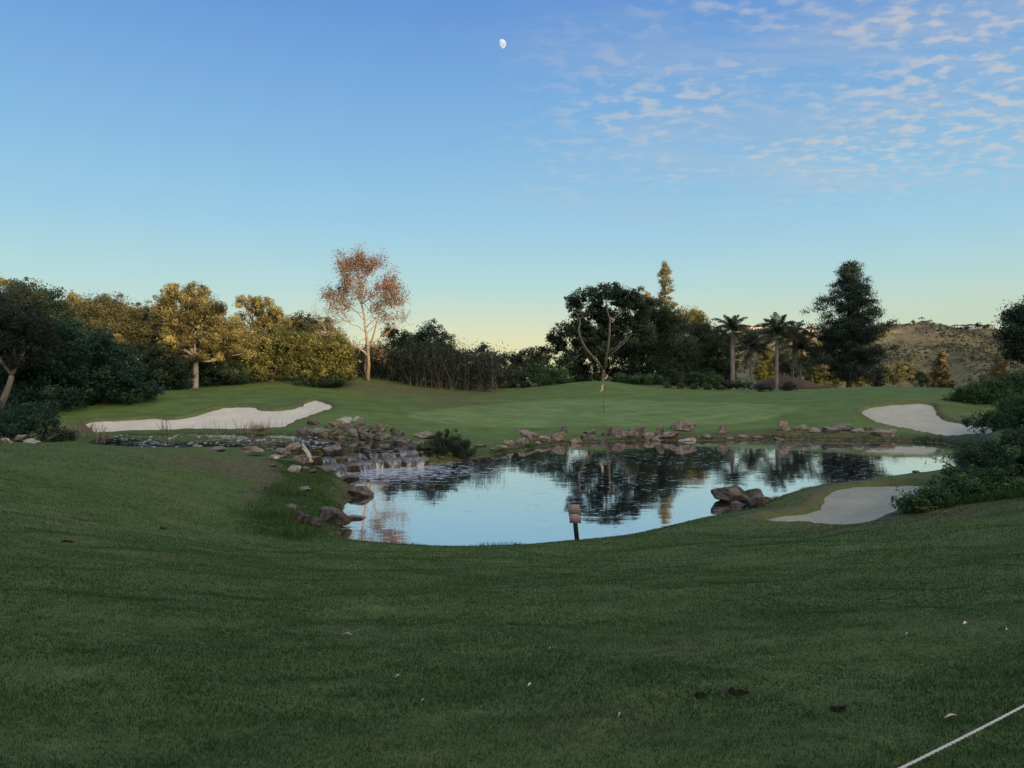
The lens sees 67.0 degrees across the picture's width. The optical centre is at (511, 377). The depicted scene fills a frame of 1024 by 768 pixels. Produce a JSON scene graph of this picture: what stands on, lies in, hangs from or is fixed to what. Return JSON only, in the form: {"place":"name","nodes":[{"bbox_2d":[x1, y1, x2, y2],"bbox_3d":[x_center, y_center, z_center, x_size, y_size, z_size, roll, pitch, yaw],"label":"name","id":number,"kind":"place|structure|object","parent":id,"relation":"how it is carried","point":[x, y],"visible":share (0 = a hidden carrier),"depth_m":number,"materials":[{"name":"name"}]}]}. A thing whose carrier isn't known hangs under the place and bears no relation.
{"place":"outdoors","nodes":[
{"label":"outdoors","id":0,"kind":"place"},
{"bbox_2d":[89,433,432,458],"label":"pool water","id":1,"kind":"structure","parent":0,"point":[272,442],"depth_m":40.15,"materials":[{"name":"grey liquid"}]},
{"bbox_2d":[105,434,327,446],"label":"water lilies","id":2,"kind":"object","parent":1,"relation":"on","point":[238,439],"visible":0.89,"depth_m":41.12,"materials":[{"name":"green plant"}]},
{"bbox_2d":[321,444,341,454],"bbox_3d":[-7.930,3.223,33.877,1.066,0.646,0.865,0,0,0],"label":"boulder","id":3,"kind":"object","parent":1,"relation":"in","point":[335,449],"visible":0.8,"depth_m":33.60,"materials":[{"name":"grey stone"}]},
{"bbox_2d":[0,375,1023,767],"bbox_3d":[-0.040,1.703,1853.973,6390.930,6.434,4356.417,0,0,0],"label":"ground","id":4,"kind":"structure","parent":0,"point":[490,419],"depth_m":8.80,"materials":[{"name":"green plant"}]},
{"bbox_2d":[0,276,62,411],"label":"broad tree","id":5,"kind":"object","parent":4,"relation":"on","point":[26,336],"visible":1,"depth_m":51.64,"materials":[{"name":"green plant"}]},
{"bbox_2d":[0,398,63,440],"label":"round bush","id":6,"kind":"object","parent":4,"relation":"on","point":[11,425],"visible":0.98,"depth_m":39.70,"materials":[{"name":"teal plant"}]},
{"bbox_2d":[0,277,78,350],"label":"broad tree","id":7,"kind":"object","parent":4,"relation":"on","point":[56,307],"visible":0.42,"depth_m":65.40,"materials":[{"name":"green plant"}]},
{"bbox_2d":[0,314,94,411],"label":"leafy bush","id":8,"kind":"object","parent":4,"relation":"on","point":[35,384],"visible":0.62,"depth_m":56.54,"materials":[{"name":"teal plant"}]},
{"bbox_2d":[0,277,101,369],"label":"broad tree","id":9,"kind":"object","parent":4,"relation":"on","point":[72,295],"visible":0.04,"depth_m":75.67,"materials":[{"name":"green plant"}]},
{"bbox_2d":[38,426,79,441],"bbox_3d":[-23.353,2.917,39.933,1.833,0.958,1.476,0,0,0],"label":"round bush","id":10,"kind":"object","parent":4,"relation":"on","point":[65,434],"visible":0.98,"depth_m":39.77,"materials":[{"name":"green plant"}]},
{"bbox_2d":[60,422,119,437],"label":"dry reeds","id":11,"kind":"object","parent":4,"relation":"on","point":[91,430],"visible":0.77,"depth_m":43.80,"materials":[{"name":"brown plant"}]},
{"bbox_2d":[50,324,170,405],"bbox_3d":[-31.070,-0.866,59.633,8.327,6.787,6.287,0,0,24],"label":"leafy bush","id":12,"kind":"object","parent":4,"relation":"on","point":[108,360],"visible":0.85,"depth_m":59.28,"materials":[{"name":"teal plant"}]},
{"bbox_2d":[69,290,160,359],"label":"broad tree","id":13,"kind":"object","parent":4,"relation":"on","point":[104,311],"visible":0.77,"depth_m":72.13,"materials":[{"name":"green plant"}]},
{"bbox_2d":[129,299,174,356],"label":"broad tree","id":14,"kind":"object","parent":4,"relation":"on","point":[158,329],"visible":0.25,"depth_m":79.44,"materials":[{"name":"green plant"}]},
{"bbox_2d":[127,339,196,389],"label":"leafy bush","id":15,"kind":"object","parent":4,"relation":"on","point":[173,373],"visible":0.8,"depth_m":67.35,"materials":[{"name":"green plant"}]},
{"bbox_2d":[148,280,248,387],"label":"gum tree","id":16,"kind":"object","parent":4,"relation":"on","point":[214,328],"visible":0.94,"depth_m":69.33,"materials":[{"name":"green plant"}]},
{"bbox_2d":[86,401,331,431],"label":"bunker sand","id":17,"kind":"structure","parent":4,"relation":"on","point":[226,418],"depth_m":53.25,"materials":[{"name":"beige sand"}]},
{"bbox_2d":[191,352,257,385],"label":"leafy bush","id":18,"kind":"object","parent":4,"relation":"on","point":[233,371],"visible":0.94,"depth_m":71.58,"materials":[{"name":"green plant"}]},
{"bbox_2d":[0,331,463,382],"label":"wood","id":19,"kind":"object","parent":4,"relation":"on","point":[190,366],"visible":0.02,"depth_m":94.66,"materials":[{"name":"green plant"}]},
{"bbox_2d":[240,446,263,452],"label":"boulder","id":20,"kind":"object","parent":4,"relation":"on","point":[251,449],"visible":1,"depth_m":32.42,"materials":[{"name":"beige stone"}]},
{"bbox_2d":[231,417,286,434],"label":"dry reeds","id":21,"kind":"object","parent":4,"relation":"on","point":[264,426],"visible":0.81,"depth_m":47.10,"materials":[{"name":"brown plant"}]},
{"bbox_2d":[232,294,294,361],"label":"broad tree","id":22,"kind":"object","parent":4,"relation":"on","point":[272,315],"visible":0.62,"depth_m":79.35,"materials":[{"name":"green plant"}]},
{"bbox_2d":[235,323,296,381],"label":"leafy bush","id":23,"kind":"object","parent":4,"relation":"on","point":[256,357],"visible":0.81,"depth_m":73.25,"materials":[{"name":"green plant"}]},
{"bbox_2d":[291,510,309,524],"bbox_3d":[-5.343,3.573,19.454,0.596,0.502,0.505,0,0,0],"label":"boulder","id":24,"kind":"object","parent":4,"relation":"on","point":[303,516],"visible":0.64,"depth_m":19.25,"materials":[{"name":"stone"}]},
{"bbox_2d":[292,454,309,463],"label":"boulder","id":25,"kind":"object","parent":4,"relation":"on","point":[303,458],"visible":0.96,"depth_m":29.05,"materials":[{"name":"brown stone"}]},
{"bbox_2d":[274,328,335,383],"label":"leafy bush","id":26,"kind":"object","parent":4,"relation":"on","point":[302,363],"visible":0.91,"depth_m":73.22,"materials":[{"name":"green plant"}]},
{"bbox_2d":[282,310,346,351],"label":"broad tree","id":27,"kind":"object","parent":4,"relation":"on","point":[311,325],"visible":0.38,"depth_m":85.21,"materials":[{"name":"green plant"}]},
{"bbox_2d":[292,375,349,387],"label":"leafy bush","id":28,"kind":"object","parent":4,"relation":"on","point":[327,382],"visible":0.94,"depth_m":72.64,"materials":[{"name":"green plant"}]},
{"bbox_2d":[319,506,351,525],"bbox_3d":[-4.772,3.707,20.783,0.872,0.501,0.662,0,0,0],"label":"boulder","id":29,"kind":"object","parent":4,"relation":"on","point":[334,516],"visible":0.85,"depth_m":20.64,"materials":[{"name":"stone"}]},
{"bbox_2d":[312,331,361,382],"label":"leafy bush","id":30,"kind":"object","parent":4,"relation":"on","point":[339,364],"visible":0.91,"depth_m":73.99,"materials":[{"name":"green plant"}]},
{"bbox_2d":[321,453,374,475],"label":"waterfall","id":31,"kind":"structure","parent":4,"relation":"on","point":[341,464],"depth_m":33.08,"materials":[{"name":"liquid"}]},
{"bbox_2d":[340,474,358,483],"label":"boulder","id":32,"kind":"object","parent":4,"relation":"on","point":[349,478],"visible":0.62,"depth_m":28.08,"materials":[{"name":"stone"}]},
{"bbox_2d":[309,240,410,380],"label":"autumn tree","id":33,"kind":"object","parent":4,"relation":"on","point":[391,288],"visible":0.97,"depth_m":77.77,"materials":[{"name":"beige plant"}]},
{"bbox_2d":[348,486,374,496],"bbox_3d":[-5.096,3.883,26.163,0.694,0.430,0.604,0,0,28],"label":"boulder","id":34,"kind":"object","parent":4,"relation":"on","point":[360,491],"visible":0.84,"depth_m":26.03,"materials":[{"name":"stone"}]},
{"bbox_2d":[341,336,424,383],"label":"thicket","id":35,"kind":"object","parent":4,"relation":"on","point":[377,367],"visible":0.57,"depth_m":80.75,"materials":[{"name":"green plant"}]},
{"bbox_2d":[371,322,412,378],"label":"broad tree","id":36,"kind":"object","parent":4,"relation":"on","point":[391,335],"visible":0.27,"depth_m":91.50,"materials":[{"name":"green plant"}]},
{"bbox_2d":[361,450,429,468],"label":"waterfall","id":37,"kind":"structure","parent":4,"relation":"on","point":[397,460],"depth_m":34.97,"materials":[{"name":"liquid"}]},
{"bbox_2d":[392,436,411,443],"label":"boulder","id":38,"kind":"object","parent":4,"relation":"on","point":[399,440],"visible":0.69,"depth_m":39.20,"materials":[{"name":"grey stone"}]},
{"bbox_2d":[413,431,436,438],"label":"boulder","id":39,"kind":"object","parent":4,"relation":"on","point":[425,435],"visible":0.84,"depth_m":44.70,"materials":[{"name":"beige stone"}]},
{"bbox_2d":[386,328,470,391],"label":"thicket","id":40,"kind":"object","parent":4,"relation":"on","point":[428,366],"visible":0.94,"depth_m":79.62,"materials":[{"name":"green plant"}]},
{"bbox_2d":[404,319,466,364],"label":"broad tree","id":41,"kind":"object","parent":4,"relation":"on","point":[431,329],"visible":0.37,"depth_m":91.64,"materials":[{"name":"green plant"}]},
{"bbox_2d":[418,428,478,460],"bbox_3d":[-3.167,3.213,37.551,3.087,1.676,2.160,0,0,0],"label":"waterside shrub","id":42,"kind":"object","parent":4,"relation":"on","point":[447,442],"visible":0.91,"depth_m":37.31,"materials":[{"name":"green plant"}]},
{"bbox_2d":[435,341,517,392],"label":"thicket","id":43,"kind":"object","parent":4,"relation":"on","point":[481,370],"visible":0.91,"depth_m":80.57,"materials":[{"name":"green plant"}]},
{"bbox_2d":[464,340,508,383],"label":"broad tree","id":44,"kind":"object","parent":4,"relation":"on","point":[501,356],"visible":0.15,"depth_m":97.75,"materials":[{"name":"green plant"}]},
{"bbox_2d":[491,370,533,387],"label":"leafy bush","id":45,"kind":"object","parent":4,"relation":"on","point":[524,376],"visible":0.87,"depth_m":83.33,"materials":[{"name":"green plant"}]},
{"bbox_2d":[499,344,556,384],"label":"broad tree","id":46,"kind":"object","parent":4,"relation":"on","point":[520,362],"visible":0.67,"depth_m":93.92,"materials":[{"name":"green plant"}]},
{"bbox_2d":[519,428,538,441],"bbox_3d":[1.040,3.657,47.864,1.094,1.091,0.815,0,0,27],"label":"boulder","id":47,"kind":"object","parent":4,"relation":"on","point":[529,436],"visible":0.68,"depth_m":47.62,"materials":[{"name":"beige stone"}]},
{"bbox_2d":[523,357,576,385],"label":"leafy bush","id":48,"kind":"object","parent":4,"relation":"on","point":[546,379],"visible":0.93,"depth_m":83.70,"materials":[{"name":"green plant"}]},
{"bbox_2d":[550,431,565,440],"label":"boulder","id":49,"kind":"object","parent":4,"relation":"on","point":[558,436],"visible":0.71,"depth_m":47.58,"materials":[{"name":"beige stone"}]},
{"bbox_2d":[568,504,580,539],"bbox_3d":[1.515,3.602,18.774,0.318,1.079,0.071,0,0,0],"label":"warning sign","id":50,"kind":"object","parent":4,"relation":"on","point":[574,514],"visible":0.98,"depth_m":18.75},
{"bbox_2d":[545,281,658,380],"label":"oak tree","id":51,"kind":"object","parent":4,"relation":"on","point":[584,333],"visible":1,"depth_m":120.34,"materials":[{"name":"green plant"}]},
{"bbox_2d":[611,372,643,384],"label":"shrub","id":52,"kind":"object","parent":4,"relation":"on","point":[620,377],"visible":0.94,"depth_m":82.62,"materials":[{"name":"green plant"}]},
{"bbox_2d":[542,318,740,388],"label":"wood","id":53,"kind":"object","parent":4,"relation":"on","point":[581,368],"visible":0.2,"depth_m":148.74,"materials":[{"name":"green plant"}]},
{"bbox_2d":[637,373,668,385],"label":"shrub","id":54,"kind":"object","parent":4,"relation":"on","point":[654,380],"visible":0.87,"depth_m":82.26,"materials":[{"name":"green plant"}]},
{"bbox_2d":[615,294,701,384],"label":"broad tree","id":55,"kind":"object","parent":4,"relation":"on","point":[662,320],"visible":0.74,"depth_m":125.96,"materials":[{"name":"green plant"}]},
{"bbox_2d":[654,260,678,344],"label":"conifer tree","id":56,"kind":"object","parent":4,"relation":"on","point":[664,271],"visible":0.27,"depth_m":199.47,"materials":[{"name":"green plant"}]},
{"bbox_2d":[670,420,696,431],"bbox_3d":[11.606,3.342,52.327,1.686,1.050,0.996,0,0,19],"label":"boulder","id":57,"kind":"object","parent":4,"relation":"on","point":[683,426],"visible":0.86,"depth_m":52.05,"materials":[{"name":"beige stone"}]},
{"bbox_2d":[674,374,702,388],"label":"shrub","id":58,"kind":"object","parent":4,"relation":"on","point":[684,380],"visible":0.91,"depth_m":82.51,"materials":[{"name":"green plant"}]},
{"bbox_2d":[676,305,710,386],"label":"broad tree","id":59,"kind":"object","parent":4,"relation":"on","point":[693,312],"visible":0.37,"depth_m":159.44,"materials":[{"name":"green plant"}]},
{"bbox_2d":[682,314,715,337],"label":"broad tree","id":60,"kind":"object","parent":4,"relation":"on","point":[695,319],"visible":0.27,"depth_m":151.25,"materials":[{"name":"green plant"}]},
{"bbox_2d":[663,320,736,385],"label":"broad tree","id":61,"kind":"object","parent":4,"relation":"on","point":[699,331],"visible":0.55,"depth_m":146.45,"materials":[{"name":"green plant"}]},
{"bbox_2d":[689,370,724,387],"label":"shrub","id":62,"kind":"object","parent":4,"relation":"on","point":[713,380],"visible":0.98,"depth_m":82.53,"materials":[{"name":"green plant"}]},
{"bbox_2d":[698,314,759,388],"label":"palm tree","id":63,"kind":"object","parent":4,"relation":"on","point":[732,324],"visible":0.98,"depth_m":131.69,"materials":[{"name":"green plant"}]},
{"bbox_2d":[729,501,746,509],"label":"boulder","id":64,"kind":"object","parent":4,"relation":"on","point":[736,505],"visible":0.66,"depth_m":23.51,"materials":[{"name":"stone"}]},
{"bbox_2d":[732,379,755,389],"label":"shrub","id":65,"kind":"object","parent":4,"relation":"on","point":[743,384],"visible":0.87,"depth_m":82.82,"materials":[{"name":"green plant"}]},
{"bbox_2d":[722,332,781,389],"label":"palm tree","id":66,"kind":"object","parent":4,"relation":"on","point":[750,348],"visible":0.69,"depth_m":135.44,"materials":[{"name":"green plant"}]},
{"bbox_2d":[747,494,768,508],"bbox_3d":[7.401,3.792,23.383,0.613,0.532,0.522,0,0,-27],"label":"boulder","id":67,"kind":"object","parent":4,"relation":"on","point":[757,501],"visible":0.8,"depth_m":23.21,"materials":[{"name":"stone"}]},
{"bbox_2d":[749,347,774,382],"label":"cypress tree","id":68,"kind":"object","parent":4,"relation":"on","point":[764,370],"visible":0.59,"depth_m":188.83,"materials":[{"name":"plant"}]},
{"bbox_2d":[736,312,821,389],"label":"palm tree","id":69,"kind":"object","parent":4,"relation":"on","point":[774,326],"visible":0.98,"depth_m":129.62,"materials":[{"name":"green plant"}]},
{"bbox_2d":[747,376,828,389],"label":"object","id":70,"kind":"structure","parent":4,"relation":"on","point":[805,383],"depth_m":150.06,"materials":[{"name":"plant"}]},
{"bbox_2d":[768,351,812,378],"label":"valley shrub","id":71,"kind":"object","parent":4,"relation":"on","point":[785,371],"visible":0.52,"depth_m":169.29,"materials":[{"name":"green plant"}]},
{"bbox_2d":[765,320,820,387],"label":"palm tree","id":72,"kind":"object","parent":4,"relation":"on","point":[798,324],"visible":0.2,"depth_m":139.81,"materials":[{"name":"green plant"}]},
{"bbox_2d":[767,329,831,388],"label":"palm tree","id":73,"kind":"object","parent":4,"relation":"on","point":[797,345],"visible":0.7,"depth_m":133.72,"materials":[{"name":"green plant"}]},
{"bbox_2d":[803,345,828,385],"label":"cypress tree","id":74,"kind":"object","parent":4,"relation":"on","point":[819,380],"visible":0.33,"depth_m":188.70,"materials":[{"name":"plant"}]},
{"bbox_2d":[822,372,843,387],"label":"valley shrub","id":75,"kind":"object","parent":4,"relation":"on","point":[837,384],"visible":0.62,"depth_m":189.41,"materials":[{"name":"yellow plant"}]},
{"bbox_2d":[831,423,853,430],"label":"boulder","id":76,"kind":"object","parent":4,"relation":"on","point":[844,426],"visible":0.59,"depth_m":51.44,"materials":[{"name":"grey stone"}]},
{"bbox_2d":[768,486,928,524],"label":"bunker sand","id":77,"kind":"structure","parent":4,"relation":"on","point":[855,505],"depth_m":23.52,"materials":[{"name":"beige sand"}]},
{"bbox_2d":[798,257,901,387],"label":"pine tree","id":78,"kind":"object","parent":4,"relation":"on","point":[848,328],"visible":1,"depth_m":126.21,"materials":[{"name":"green plant"}]},
{"bbox_2d":[872,369,890,386],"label":"conifer tree","id":79,"kind":"object","parent":4,"relation":"on","point":[878,382],"visible":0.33,"depth_m":139.72,"materials":[{"name":"plant"}]},
{"bbox_2d":[870,428,894,436],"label":"boulder","id":80,"kind":"object","parent":4,"relation":"on","point":[881,432],"visible":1,"depth_m":49.79,"materials":[{"name":"beige stone"}]},
{"bbox_2d":[881,362,904,386],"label":"valley shrub","id":81,"kind":"object","parent":4,"relation":"on","point":[892,376],"visible":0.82,"depth_m":189.64,"materials":[{"name":"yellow plant"}]},
{"bbox_2d":[895,359,915,386],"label":"valley shrub","id":82,"kind":"object","parent":4,"relation":"on","point":[905,369],"visible":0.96,"depth_m":189.69,"materials":[{"name":"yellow plant"}]},
{"bbox_2d":[910,368,929,386],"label":"valley shrub","id":83,"kind":"object","parent":4,"relation":"on","point":[920,376],"visible":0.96,"depth_m":189.44,"materials":[{"name":"green plant"}]},
{"bbox_2d":[862,404,991,435],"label":"bunker sand","id":84,"kind":"structure","parent":4,"relation":"on","point":[921,417],"depth_m":55.82,"materials":[{"name":"beige sand"}]},
{"bbox_2d":[928,348,958,387],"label":"cypress tree","id":85,"kind":"object","parent":4,"relation":"on","point":[941,376],"visible":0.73,"depth_m":149.29,"materials":[{"name":"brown plant"}]},
{"bbox_2d":[889,464,1023,513],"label":"bank bush","id":86,"kind":"object","parent":4,"relation":"on","point":[956,485],"visible":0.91,"depth_m":19.60,"materials":[{"name":"green plant"}]},
{"bbox_2d":[937,426,1023,483],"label":"bank bush","id":87,"kind":"object","parent":4,"relation":"on","point":[971,455],"visible":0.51,"depth_m":24.48,"materials":[{"name":"green plant"}]},
{"bbox_2d":[941,367,1023,404],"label":"leafy bush","id":88,"kind":"object","parent":4,"relation":"on","point":[983,390],"visible":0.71,"depth_m":60.98,"materials":[{"name":"green plant"}]},
{"bbox_2d":[947,418,1022,464],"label":"bank bush","id":89,"kind":"object","parent":4,"relation":"on","point":[960,452],"visible":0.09,"depth_m":29.98,"materials":[{"name":"green plant"}]},
{"bbox_2d":[961,388,1023,433],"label":"bank bush","id":90,"kind":"object","parent":4,"relation":"on","point":[984,421],"visible":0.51,"depth_m":45.64,"materials":[{"name":"green plant"}]},
{"bbox_2d":[987,352,1013,389],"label":"cypress tree","id":91,"kind":"object","parent":4,"relation":"on","point":[996,367],"visible":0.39,"depth_m":119.71,"materials":[{"name":"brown plant"}]},
{"bbox_2d":[984,424,1023,479],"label":"bank bush","id":92,"kind":"object","parent":4,"relation":"on","point":[1012,449],"visible":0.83,"depth_m":23.53,"materials":[{"name":"green plant"}]},
{"bbox_2d":[989,381,1023,447],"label":"bank bush","id":93,"kind":"object","parent":4,"relation":"on","point":[1015,412],"visible":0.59,"depth_m":29.99,"materials":[{"name":"green plant"}]},
{"bbox_2d":[990,295,1023,368],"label":"broad tree","id":94,"kind":"object","parent":4,"relation":"on","point":[1012,333],"visible":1,"depth_m":69.55,"materials":[{"name":"green plant"}]},
{"bbox_3d":[3.416,1.760,4.045,0.036,1.021,0.034,0,0,0],"label":"rope stake","id":95,"kind":"object","parent":4,"relation":"on","visible":0},
{"bbox_2d":[898,704,1023,767],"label":"boundary rope","id":96,"kind":"object","parent":95,"relation":"attached to","point":[958,739],"visible":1,"depth_m":2.85,"materials":[{"name":"white fabric"}]},
{"bbox_2d":[0,0,1023,378],"label":"sky","id":97,"kind":"structure","parent":0,"point":[754,149],"materials":[{"name":"blue"}]},
{"bbox_2d":[211,432,996,546],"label":"long grass","id":98,"kind":"structure","parent":0,"point":[290,528],"depth_m":22.18,"materials":[{"name":"green plant"}]},
{"bbox_2d":[337,439,964,545],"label":"pond water","id":99,"kind":"structure","parent":0,"point":[610,488],"depth_m":29.31,"materials":[{"name":"blue liquid"}]},
{"bbox_2d":[711,485,748,502],"bbox_3d":[7.087,3.775,25.108,1.299,0.579,0.947,0,0,0],"label":"boulder","id":100,"kind":"object","parent":99,"relation":"in","point":[730,494],"visible":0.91,"depth_m":24.82,"materials":[{"name":"stone"}]},
{"bbox_2d":[663,323,1023,383],"bbox_3d":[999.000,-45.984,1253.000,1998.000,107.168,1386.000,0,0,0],"label":"hill","id":101,"kind":"structure","parent":0,"point":[958,371],"depth_m":817.66,"materials":[{"name":"green plant"}]},
{"bbox_2d":[710,322,1023,376],"bbox_3d":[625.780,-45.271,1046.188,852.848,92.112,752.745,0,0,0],"label":"hill scrub","id":102,"kind":"object","parent":101,"relation":"on","point":[932,324],"visible":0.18,"depth_m":806.61,"materials":[{"name":"green plant"}]},
{"bbox_2d":[929,475,1023,509],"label":"bank grass","id":103,"kind":"structure","parent":0,"point":[1007,494],"depth_m":19.11,"materials":[{"name":"green plant"}]},
{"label":"wooded hill","id":104,"kind":"structure","parent":0,"visible":0},
{"bbox_2d":[217,314,255,364],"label":"broad tree","id":105,"kind":"object","parent":104,"relation":"on","point":[234,319],"visible":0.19,"depth_m":77.63,"materials":[{"name":"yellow plant"}]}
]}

